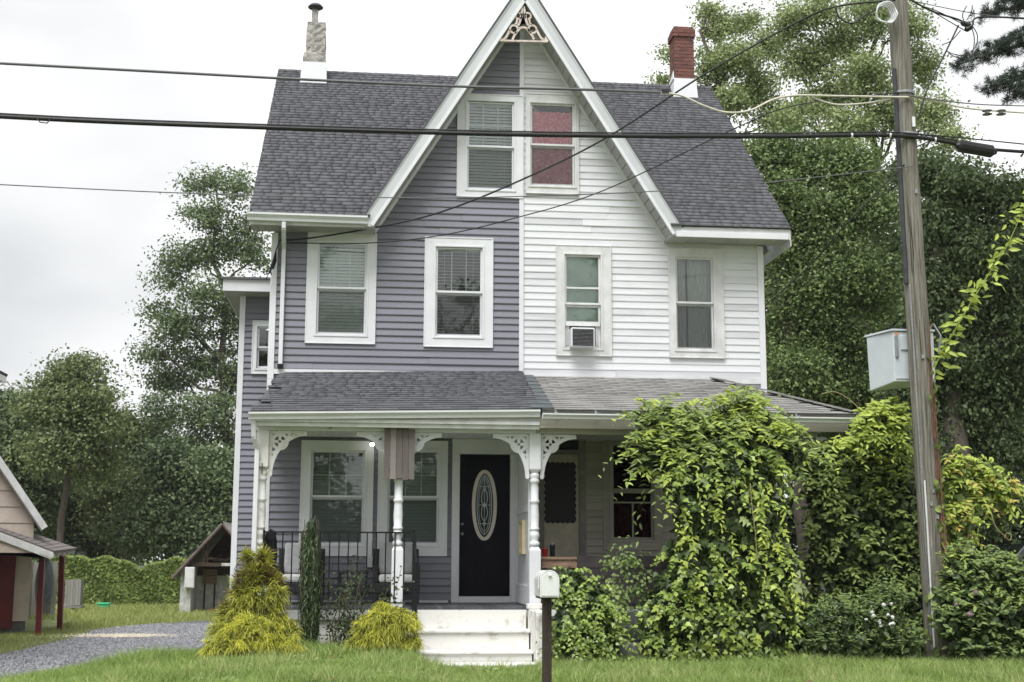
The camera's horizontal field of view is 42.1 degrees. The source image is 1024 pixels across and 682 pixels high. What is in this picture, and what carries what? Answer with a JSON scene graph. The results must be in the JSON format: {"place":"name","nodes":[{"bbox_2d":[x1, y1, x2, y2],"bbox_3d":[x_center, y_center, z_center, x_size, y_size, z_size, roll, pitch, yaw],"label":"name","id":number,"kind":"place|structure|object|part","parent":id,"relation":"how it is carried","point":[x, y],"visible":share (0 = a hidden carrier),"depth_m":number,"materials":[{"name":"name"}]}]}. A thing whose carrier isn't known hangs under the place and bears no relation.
{"place":"outdoors","nodes":[
{"label":"outdoors","id":0,"kind":"place"},
{"bbox_2d":[0,371,7,382],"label":"neighbour house","id":1,"kind":"structure","parent":0,"point":[3,375],"depth_m":29.03,"materials":[{"name":"beige wood"}]},
{"bbox_2d":[0,620,215,677],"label":"driveway","id":2,"kind":"structure","parent":0,"point":[74,650],"depth_m":28.16,"materials":[{"name":"grey gravel"}]},
{"bbox_2d":[0,560,901,652],"bbox_3d":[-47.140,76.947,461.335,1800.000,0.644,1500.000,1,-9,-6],"label":"ground","id":3,"kind":"structure","parent":0,"point":[30,625],"depth_m":35.73,"materials":[{"name":"soil"}]},
{"bbox_2d":[0,456,75,635],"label":"neighbour cottage","id":4,"kind":"structure","parent":3,"relation":"on","point":[22,544],"depth_m":32.91,"materials":[{"name":"beige wood"}]},
{"bbox_2d":[0,555,15,628],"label":"door","id":5,"kind":"structure","parent":4,"relation":"in","point":[7,563],"depth_m":32.78,"materials":[{"name":"red paint"}]},
{"bbox_2d":[28,561,57,617],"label":"plank fence","id":6,"kind":"object","parent":3,"relation":"on","point":[32,606],"visible":0.45,"depth_m":41.05,"materials":[{"name":"grey wood"}]},
{"bbox_2d":[35,558,52,611],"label":"hose coil","id":7,"kind":"object","parent":6,"relation":"hanging from","point":[48,588],"visible":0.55,"depth_m":40.98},
{"bbox_2d":[0,381,89,538],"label":"woodland tree","id":8,"kind":"object","parent":3,"relation":"on","point":[38,494],"visible":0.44,"depth_m":59.03,"materials":[{"name":"green plant"}]},
{"bbox_2d":[0,343,148,543],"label":"round tree","id":9,"kind":"object","parent":3,"relation":"on","point":[72,403],"visible":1,"depth_m":55.92,"materials":[{"name":"green plant"}]},
{"bbox_2d":[64,579,84,609],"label":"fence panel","id":10,"kind":"object","parent":3,"relation":"on","point":[74,589],"visible":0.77,"depth_m":45.45,"materials":[{"name":"grey wood"}]},
{"bbox_2d":[76,549,87,556],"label":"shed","id":11,"kind":"structure","parent":3,"relation":"on","point":[79,552],"depth_m":63.42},
{"bbox_2d":[32,467,153,562],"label":"woodland tree","id":12,"kind":"object","parent":3,"relation":"on","point":[69,540],"visible":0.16,"depth_m":64.80,"materials":[{"name":"green plant"}]},
{"bbox_2d":[97,603,110,608],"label":"storage bin","id":13,"kind":"object","parent":3,"relation":"on","point":[103,604],"visible":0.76,"depth_m":47.86,"materials":[{"name":"green plastic"}]},
{"bbox_2d":[32,549,187,565],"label":"wood","id":14,"kind":"object","parent":3,"relation":"on","point":[140,564],"depth_m":82.35,"materials":[{"name":"green plant"}]},
{"bbox_2d":[0,601,222,654],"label":"yard grass","id":15,"kind":"structure","parent":3,"relation":"on","point":[118,614],"depth_m":39.61,"materials":[{"name":"green plant"}]},
{"bbox_2d":[46,554,186,606],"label":"vine hedge","id":16,"kind":"object","parent":3,"relation":"on","point":[110,579],"visible":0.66,"depth_m":50.68,"materials":[{"name":"green plant"}]},
{"bbox_2d":[61,398,192,564],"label":"woodland tree","id":17,"kind":"object","parent":3,"relation":"on","point":[98,509],"visible":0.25,"depth_m":63.24,"materials":[{"name":"green plant"}]},
{"bbox_2d":[90,427,231,563],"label":"woodland tree","id":18,"kind":"object","parent":3,"relation":"on","point":[140,532],"visible":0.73,"depth_m":58.42,"materials":[{"name":"green plant"}]},
{"bbox_2d":[119,160,271,457],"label":"tall tree","id":19,"kind":"object","parent":3,"relation":"on","point":[224,374],"visible":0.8,"depth_m":63.74,"materials":[{"name":"green plant"}]},
{"bbox_2d":[158,439,234,558],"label":"woodland tree","id":20,"kind":"object","parent":3,"relation":"on","point":[216,472],"visible":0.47,"depth_m":58.00,"materials":[{"name":"green plant"}]},
{"bbox_2d":[171,521,231,612],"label":"derelict shed","id":21,"kind":"structure","parent":3,"relation":"on","point":[213,550],"depth_m":45.90,"materials":[{"name":"grey wood"}]},
{"bbox_2d":[184,567,195,587],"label":"wall cabinet","id":22,"kind":"object","parent":21,"relation":"attached to","point":[189,581],"depth_m":44.22,"materials":[{"name":"white metal"}]},
{"bbox_2d":[185,568,193,586],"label":"door","id":23,"kind":"structure","parent":22,"relation":"in","point":[189,571],"depth_m":44.21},
{"bbox_2d":[202,569,216,609],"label":"board panel","id":24,"kind":"object","parent":3,"relation":"on","point":[209,576],"visible":0.9,"depth_m":45.91,"materials":[{"name":"brown wood"}]},
{"bbox_2d":[194,543,308,659],"bbox_3d":[-3.182,3.324,16.469,1.416,1.679,1.158,1,-9,-6],"label":"golden cypress","id":25,"kind":"object","parent":3,"relation":"on","point":[245,626],"visible":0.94,"depth_m":16.46,"materials":[{"name":"yellow plant"}]},
{"bbox_2d":[296,515,322,645],"bbox_3d":[-2.592,3.137,17.050,0.369,1.808,0.350,-1,-9,9],"label":"columnar evergreen","id":26,"kind":"object","parent":3,"relation":"on","point":[310,586],"visible":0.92,"depth_m":16.99,"materials":[{"name":"green plant"}]},
{"bbox_2d":[319,554,414,650],"bbox_3d":[-1.929,3.467,17.157,1.337,1.422,0.835,1,-9,-6],"label":"rose bush","id":27,"kind":"object","parent":3,"relation":"on","point":[343,632],"visible":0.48,"depth_m":17.12,"materials":[{"name":"green plant"}]},
{"bbox_2d":[343,600,425,657],"bbox_3d":[-1.581,3.663,16.611,1.130,0.861,0.578,1,-9,-6],"label":"golden cypress","id":28,"kind":"object","parent":3,"relation":"on","point":[381,624],"visible":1,"depth_m":16.52,"materials":[{"name":"yellow plant"}]},
{"bbox_2d":[220,0,859,667],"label":"twin house","id":29,"kind":"structure","parent":3,"relation":"on","point":[482,378],"depth_m":20.49,"materials":[{"name":"wood"}]},
{"bbox_2d":[251,320,268,373],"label":"window","id":30,"kind":"structure","parent":29,"relation":"in","point":[257,324],"depth_m":22.99,"materials":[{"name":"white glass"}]},
{"bbox_2d":[265,529,276,569],"bbox_3d":[-3.240,2.900,17.846,0.180,0.770,0.162,1,-9,-6],"label":"folded umbrella","id":31,"kind":"object","parent":29,"relation":"hanging from","point":[269,539],"visible":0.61,"depth_m":17.81,"materials":[{"name":"black fabric"}]},
{"bbox_2d":[276,543,324,603],"bbox_3d":[-3.008,3.307,18.950,0.660,0.860,0.650,1,-9,-6],"label":"porch armchair","id":32,"kind":"object","parent":29,"relation":"on","point":[287,562],"visible":0.38,"depth_m":19.08,"materials":[{"name":"wicker"}]},
{"bbox_2d":[299,440,373,555],"bbox_3d":[-2.608,2.339,19.817,1.076,1.706,0.162,1,-9,-6],"label":"window","id":33,"kind":"structure","parent":29,"relation":"in","point":[312,451],"depth_m":19.84,"materials":[{"name":"white glass"}]},
{"bbox_2d":[305,232,376,344],"bbox_3d":[-2.606,-0.797,20.330,1.057,1.723,0.162,1,-9,-6],"label":"window","id":34,"kind":"structure","parent":29,"relation":"in","point":[315,333],"depth_m":20.33,"materials":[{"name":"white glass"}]},
{"bbox_2d":[337,572,368,603],"bbox_3d":[-2.274,3.528,19.018,0.440,0.450,0.440,1,-9,-6],"label":"side table","id":35,"kind":"object","parent":29,"relation":"on","point":[340,573],"visible":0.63,"depth_m":18.83,"materials":[{"name":"metal"}]},
{"bbox_2d":[373,543,419,604],"bbox_3d":[-1.661,3.334,19.090,0.660,0.860,0.650,1,-9,-6],"label":"porch armchair","id":36,"kind":"object","parent":29,"relation":"on","point":[380,573],"visible":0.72,"depth_m":19.20,"materials":[{"name":"wicker"}]},
{"bbox_2d":[384,428,414,479],"bbox_3d":[-1.530,1.535,18.080,0.411,0.708,0.058,1,-9,-6],"label":"wooden plaque","id":37,"kind":"object","parent":29,"relation":"attached to","point":[396,465],"visible":1,"depth_m":18.05,"materials":[{"name":"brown wood"}]},
{"bbox_2d":[377,440,447,555],"bbox_3d":[-1.491,2.353,19.935,1.043,1.717,0.162,1,-9,-6],"label":"window","id":38,"kind":"structure","parent":29,"relation":"in","point":[413,498],"depth_m":19.94,"materials":[{"name":"white glass"}]},
{"bbox_2d":[423,236,492,347],"bbox_3d":[-0.825,-0.741,20.513,1.061,1.722,0.164,1,-9,-6],"label":"window","id":39,"kind":"structure","parent":29,"relation":"in","point":[433,245],"depth_m":20.47,"materials":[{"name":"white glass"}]},
{"bbox_2d":[459,455,509,595],"bbox_3d":[-0.413,2.760,19.985,0.754,2.100,0.090,1,-9,-6],"label":"door","id":40,"kind":"structure","parent":29,"relation":"in","point":[484,517],"depth_m":19.98,"materials":[{"name":"black wood"}]},
{"bbox_2d":[456,93,523,198],"bbox_3d":[-0.347,-3.053,20.941,1.045,1.682,0.162,1,-9,-6],"label":"window","id":41,"kind":"structure","parent":29,"relation":"in","point":[463,189],"depth_m":20.94,"materials":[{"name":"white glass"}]},
{"bbox_2d":[525,93,578,194],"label":"window","id":42,"kind":"structure","parent":29,"relation":"in","point":[562,178],"depth_m":21.05,"materials":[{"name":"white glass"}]},
{"bbox_2d":[541,557,576,602],"bbox_3d":[0.641,3.356,18.602,0.557,0.672,0.415,1,-9,-6],"label":"timber table","id":43,"kind":"object","parent":29,"relation":"on","point":[545,564],"visible":0.45,"depth_m":18.46,"materials":[{"name":"brown wood"}]},
{"bbox_2d":[542,549,547,556],"bbox_3d":[0.456,2.948,18.539,0.094,0.112,0.094,1,-9,-6],"label":"paper cup","id":44,"kind":"object","parent":43,"relation":"on","point":[544,552],"visible":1,"depth_m":18.51,"materials":[{"name":"red paper"}]},
{"bbox_2d":[549,543,554,556],"bbox_3d":[0.564,2.913,18.556,0.084,0.188,0.084,1,-9,-6],"label":"tumbler","id":45,"kind":"object","parent":43,"relation":"on","point":[552,549],"visible":1,"depth_m":18.53,"materials":[{"name":"black metal"}]},
{"bbox_2d":[544,454,578,601],"bbox_3d":[0.742,2.818,20.107,0.535,2.202,0.045,1,-9,-6],"label":"storm door","id":46,"kind":"structure","parent":29,"relation":"in","point":[561,476],"depth_m":20.14,"materials":[{"name":"black glass"}]},
{"bbox_2d":[569,327,594,348],"bbox_3d":[1.067,-0.032,20.501,0.364,0.297,0.374,1,-9,-6],"label":"window air conditioner","id":47,"kind":"object","parent":29,"relation":"attached to","point":[581,338],"depth_m":20.33,"materials":[{"name":"white metal"}]},
{"bbox_2d":[556,244,611,356],"bbox_3d":[1.108,-0.624,20.684,0.872,1.753,0.132,1,-9,-6],"label":"window","id":48,"kind":"structure","parent":29,"relation":"in","point":[583,272],"depth_m":20.70,"materials":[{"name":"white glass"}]},
{"bbox_2d":[280,0,894,240],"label":"service drop","id":49,"kind":"object","parent":29,"relation":"attached to","point":[712,69],"visible":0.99,"depth_m":19.55,"materials":[{"name":"black rubber"}]},
{"bbox_2d":[602,440,662,549],"bbox_3d":[1.828,2.301,20.316,0.914,1.757,0.196,1,-9,-6],"label":"window","id":50,"kind":"structure","parent":29,"relation":"in","point":[616,518],"depth_m":20.24,"materials":[{"name":"white"}]},
{"bbox_2d":[667,247,724,358],"bbox_3d":[2.875,-0.584,20.899,0.880,1.752,0.196,1,-9,-6],"label":"window","id":51,"kind":"structure","parent":29,"relation":"in","point":[705,281],"depth_m":20.90,"materials":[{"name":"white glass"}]},
{"bbox_2d":[534,570,558,681],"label":"mailbox","id":52,"kind":"object","parent":3,"relation":"on","point":[546,586],"visible":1,"depth_m":12.43,"materials":[{"name":"white paint"}]},
{"bbox_2d":[541,572,557,595],"bbox_3d":[0.352,2.255,12.356,0.156,0.222,0.034,1,-9,-6],"label":"door","id":53,"kind":"structure","parent":52,"relation":"in","point":[549,581],"depth_m":12.36,"materials":[{"name":"white paint"}]},
{"bbox_2d":[534,566,635,664],"bbox_3d":[0.905,3.469,16.712,1.281,1.280,1.027,1,-9,-6],"label":"ivy clump","id":54,"kind":"object","parent":3,"relation":"on","point":[584,626],"visible":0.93,"depth_m":16.53,"materials":[{"name":"green plant"}]},
{"bbox_2d":[596,535,658,641],"bbox_3d":[1.527,3.281,17.261,0.867,1.507,0.650,1,-9,-6],"label":"sprawling shrub","id":55,"kind":"object","parent":3,"relation":"on","point":[642,632],"visible":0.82,"depth_m":17.18,"materials":[{"name":"green plant"}]},
{"bbox_2d":[641,0,813,139],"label":"airy tree","id":56,"kind":"object","parent":3,"relation":"on","point":[754,89],"visible":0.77,"depth_m":38.64,"materials":[{"name":"green plant"}]},
{"bbox_2d":[631,433,844,664],"bbox_3d":[2.900,2.703,17.336,2.862,3.052,1.470,1,-9,-6],"label":"vine mound","id":57,"kind":"object","parent":3,"relation":"on","point":[719,608],"visible":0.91,"depth_m":16.96,"materials":[{"name":"green plant"}]},
{"bbox_2d":[598,385,845,622],"bbox_3d":[2.760,2.073,17.484,3.264,3.104,1.906,1,-9,-6],"label":"wisteria","id":58,"kind":"object","parent":57,"relation":"on","point":[741,419],"visible":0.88,"depth_m":17.54,"materials":[{"name":"green plant"}]},
{"bbox_2d":[822,391,859,408],"bbox_3d":[4.267,0.771,17.264,0.512,0.233,0.011,1,-9,-6],"label":"tendril","id":59,"kind":"object","parent":58,"relation":"hanging from","point":[843,395],"visible":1,"depth_m":17.27},
{"bbox_2d":[750,484,756,561],"bbox_3d":[3.062,2.303,16.886,0.071,0.985,0.011,1,-9,-6],"label":"tendril","id":60,"kind":"object","parent":57,"relation":"hanging from","point":[754,523],"visible":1,"depth_m":16.88},
{"bbox_2d":[583,652,1023,675],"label":"tall grass","id":61,"kind":"structure","parent":3,"relation":"on","point":[881,661],"depth_m":15.95,"materials":[{"name":"green plant"}]},
{"bbox_2d":[736,112,922,601],"bbox_3d":[7.343,0.657,30.924,5.496,12.225,3.992,1,-9,-6],"label":"dense tree","id":62,"kind":"object","parent":3,"relation":"on","point":[805,331],"visible":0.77,"depth_m":30.70,"materials":[{"name":"green plant"}]},
{"bbox_2d":[785,419,921,633],"bbox_3d":[4.849,2.611,18.670,2.271,3.283,1.389,1,-9,-6],"label":"vine thicket","id":63,"kind":"object","parent":3,"relation":"on","point":[862,532],"visible":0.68,"depth_m":18.35,"materials":[{"name":"green plant"}]},
{"bbox_2d":[828,396,913,480],"bbox_3d":[4.959,1.338,18.153,1.442,1.181,0.830,4,-10,-20],"label":"golden vine","id":64,"kind":"object","parent":63,"relation":"on","point":[877,423],"visible":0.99,"depth_m":18.07,"materials":[{"name":"green plant"}]},
{"bbox_2d":[794,574,930,662],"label":"flowering weeds","id":65,"kind":"object","parent":3,"relation":"on","point":[877,626],"visible":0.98,"depth_m":16.89,"materials":[{"name":"green plant"}]},
{"bbox_2d":[749,0,990,406],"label":"airy tree","id":66,"kind":"object","parent":3,"relation":"on","point":[862,78],"visible":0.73,"depth_m":35.90,"materials":[{"name":"green plant"}]},
{"bbox_2d":[764,145,1023,483],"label":"wood","id":67,"kind":"object","parent":3,"relation":"on","point":[900,315],"visible":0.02,"depth_m":45.65,"materials":[{"name":"green plant"}]},
{"bbox_2d":[772,453,1023,571],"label":"understorey","id":68,"kind":"object","parent":3,"relation":"on","point":[994,537],"visible":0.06,"depth_m":31.53,"materials":[{"name":"green plant"}]},
{"bbox_2d":[888,0,952,660],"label":"utility pole","id":69,"kind":"object","parent":3,"relation":"on","point":[927,468],"visible":0.83,"depth_m":17.89,"materials":[{"name":"brown wood"}]},
{"bbox_2d":[0,166,912,197],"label":"thin wire","id":70,"kind":"object","parent":69,"relation":"attached to","point":[450,197],"visible":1,"depth_m":17.45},
{"bbox_2d":[0,113,1023,157],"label":"trunk cable","id":71,"kind":"object","parent":69,"relation":"attached to","point":[975,148],"visible":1,"depth_m":17.69,"materials":[{"name":"black rubber"}]},
{"bbox_2d":[0,62,1023,115],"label":"telephone cable","id":72,"kind":"object","parent":69,"relation":"attached to","point":[986,111],"visible":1,"depth_m":17.79,"materials":[{"name":"grey rubber"}]},
{"bbox_2d":[287,92,899,243],"bbox_3d":[1.004,-2.421,19.439,9.018,1.682,0.471,-2,-10,14],"label":"service wire","id":73,"kind":"object","parent":69,"relation":"attached to","point":[599,191],"visible":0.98,"depth_m":19.54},
{"bbox_2d":[765,164,904,305],"bbox_3d":[5.575,-1.562,24.760,0.523,0.476,13.228,0,-9,0],"label":"wire","id":74,"kind":"object","parent":69,"relation":"attached to","point":[888,180],"visible":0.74,"depth_m":23.31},
{"bbox_2d":[835,0,893,23],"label":"slack loop","id":75,"kind":"object","parent":69,"relation":"attached to","point":[840,18],"visible":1,"depth_m":18.45,"materials":[{"name":"black rubber"}]},
{"bbox_2d":[875,1,897,22],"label":"cable coil","id":76,"kind":"object","parent":69,"relation":"hanging from","point":[892,19],"visible":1,"depth_m":18.47,"materials":[{"name":"white plastic"}]},
{"bbox_2d":[864,323,941,390],"bbox_3d":[5.398,0.219,18.332,0.912,0.904,0.500,1,-9,-6],"label":"pole cabinet","id":77,"kind":"object","parent":69,"relation":"attached to","point":[887,350],"visible":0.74,"depth_m":18.19,"materials":[{"name":"grey metal"}]},
{"bbox_2d":[931,190,1023,378],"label":"vine shoot","id":78,"kind":"object","parent":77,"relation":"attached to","point":[974,300],"visible":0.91,"depth_m":18.14,"materials":[{"name":"green plant"}]},
{"bbox_2d":[917,25,958,119],"bbox_3d":[5.917,-3.729,18.472,0.673,1.412,0.024,1,-9,-6],"label":"riser wire","id":79,"kind":"object","parent":69,"relation":"attached to","point":[935,72],"visible":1,"depth_m":18.46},
{"bbox_2d":[924,357,954,658],"bbox_3d":[5.587,2.166,17.544,0.422,3.937,0.236,5,-10,-25],"label":"pole creeper","id":80,"kind":"object","parent":69,"relation":"attached to","point":[927,596],"visible":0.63,"depth_m":17.44,"materials":[{"name":"green plant"}]},
{"bbox_2d":[924,5,977,58],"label":"wire splices","id":81,"kind":"object","parent":69,"relation":"attached to","point":[968,26],"visible":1,"depth_m":18.58,"materials":[{"name":"black rubber"}]},
{"bbox_2d":[909,0,1023,19],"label":"top strand","id":82,"kind":"object","parent":69,"relation":"attached to","point":[956,10],"visible":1,"depth_m":18.65,"materials":[{"name":"black rubber"}]},
{"bbox_2d":[911,0,1023,24],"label":"top wire","id":83,"kind":"object","parent":69,"relation":"attached to","point":[926,8],"visible":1,"depth_m":18.64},
{"bbox_2d":[942,444,1023,557],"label":"arching vine","id":84,"kind":"object","parent":69,"relation":"attached to","point":[979,485],"visible":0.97,"depth_m":17.88,"materials":[{"name":"green plant"}]},
{"bbox_2d":[990,512,1011,540],"bbox_3d":[6.328,2.396,17.219,0.272,0.373,0.011,1,-9,-6],"label":"tendril","id":85,"kind":"object","parent":84,"relation":"hanging from","point":[1001,532],"visible":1,"depth_m":17.21},
{"bbox_2d":[860,134,1023,551],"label":"vine smothered tree","id":86,"kind":"object","parent":3,"relation":"on","point":[977,395],"visible":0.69,"depth_m":26.84,"materials":[{"name":"green plant"}]},
{"bbox_2d":[891,537,1023,663],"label":"broadleaf weeds","id":87,"kind":"object","parent":3,"relation":"on","point":[975,617],"visible":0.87,"depth_m":16.77,"materials":[{"name":"green plant"}]},
{"bbox_2d":[948,0,1023,104],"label":"pine tree","id":88,"kind":"object","parent":3,"relation":"on","point":[1005,81],"visible":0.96,"depth_m":24.77,"materials":[{"name":"green plant"}]},
{"bbox_2d":[986,544,1023,603],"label":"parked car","id":89,"kind":"object","parent":3,"relation":"on","point":[1019,548],"visible":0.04,"depth_m":27.58,"materials":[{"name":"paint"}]},
{"bbox_3d":[11.285,4.562,27.840,3.020,0.595,1.600,1,-9,-6],"label":"window glass","id":90,"kind":"part","parent":89,"relation":"part of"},
{"bbox_2d":[0,636,1023,681],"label":"lawn grass","id":91,"kind":"structure","parent":0,"point":[120,661],"depth_m":14.89,"materials":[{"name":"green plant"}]},
{"bbox_2d":[221,652,1017,681],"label":"fallen leaves","id":92,"kind":"object","parent":91,"relation":"on","point":[331,656],"visible":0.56,"depth_m":14.96,"materials":[{"name":"brown plant"}]},
{"bbox_2d":[0,0,1023,559],"label":"sky","id":93,"kind":"structure","parent":0,"point":[70,258],"materials":[{"name":"white"}]}
]}

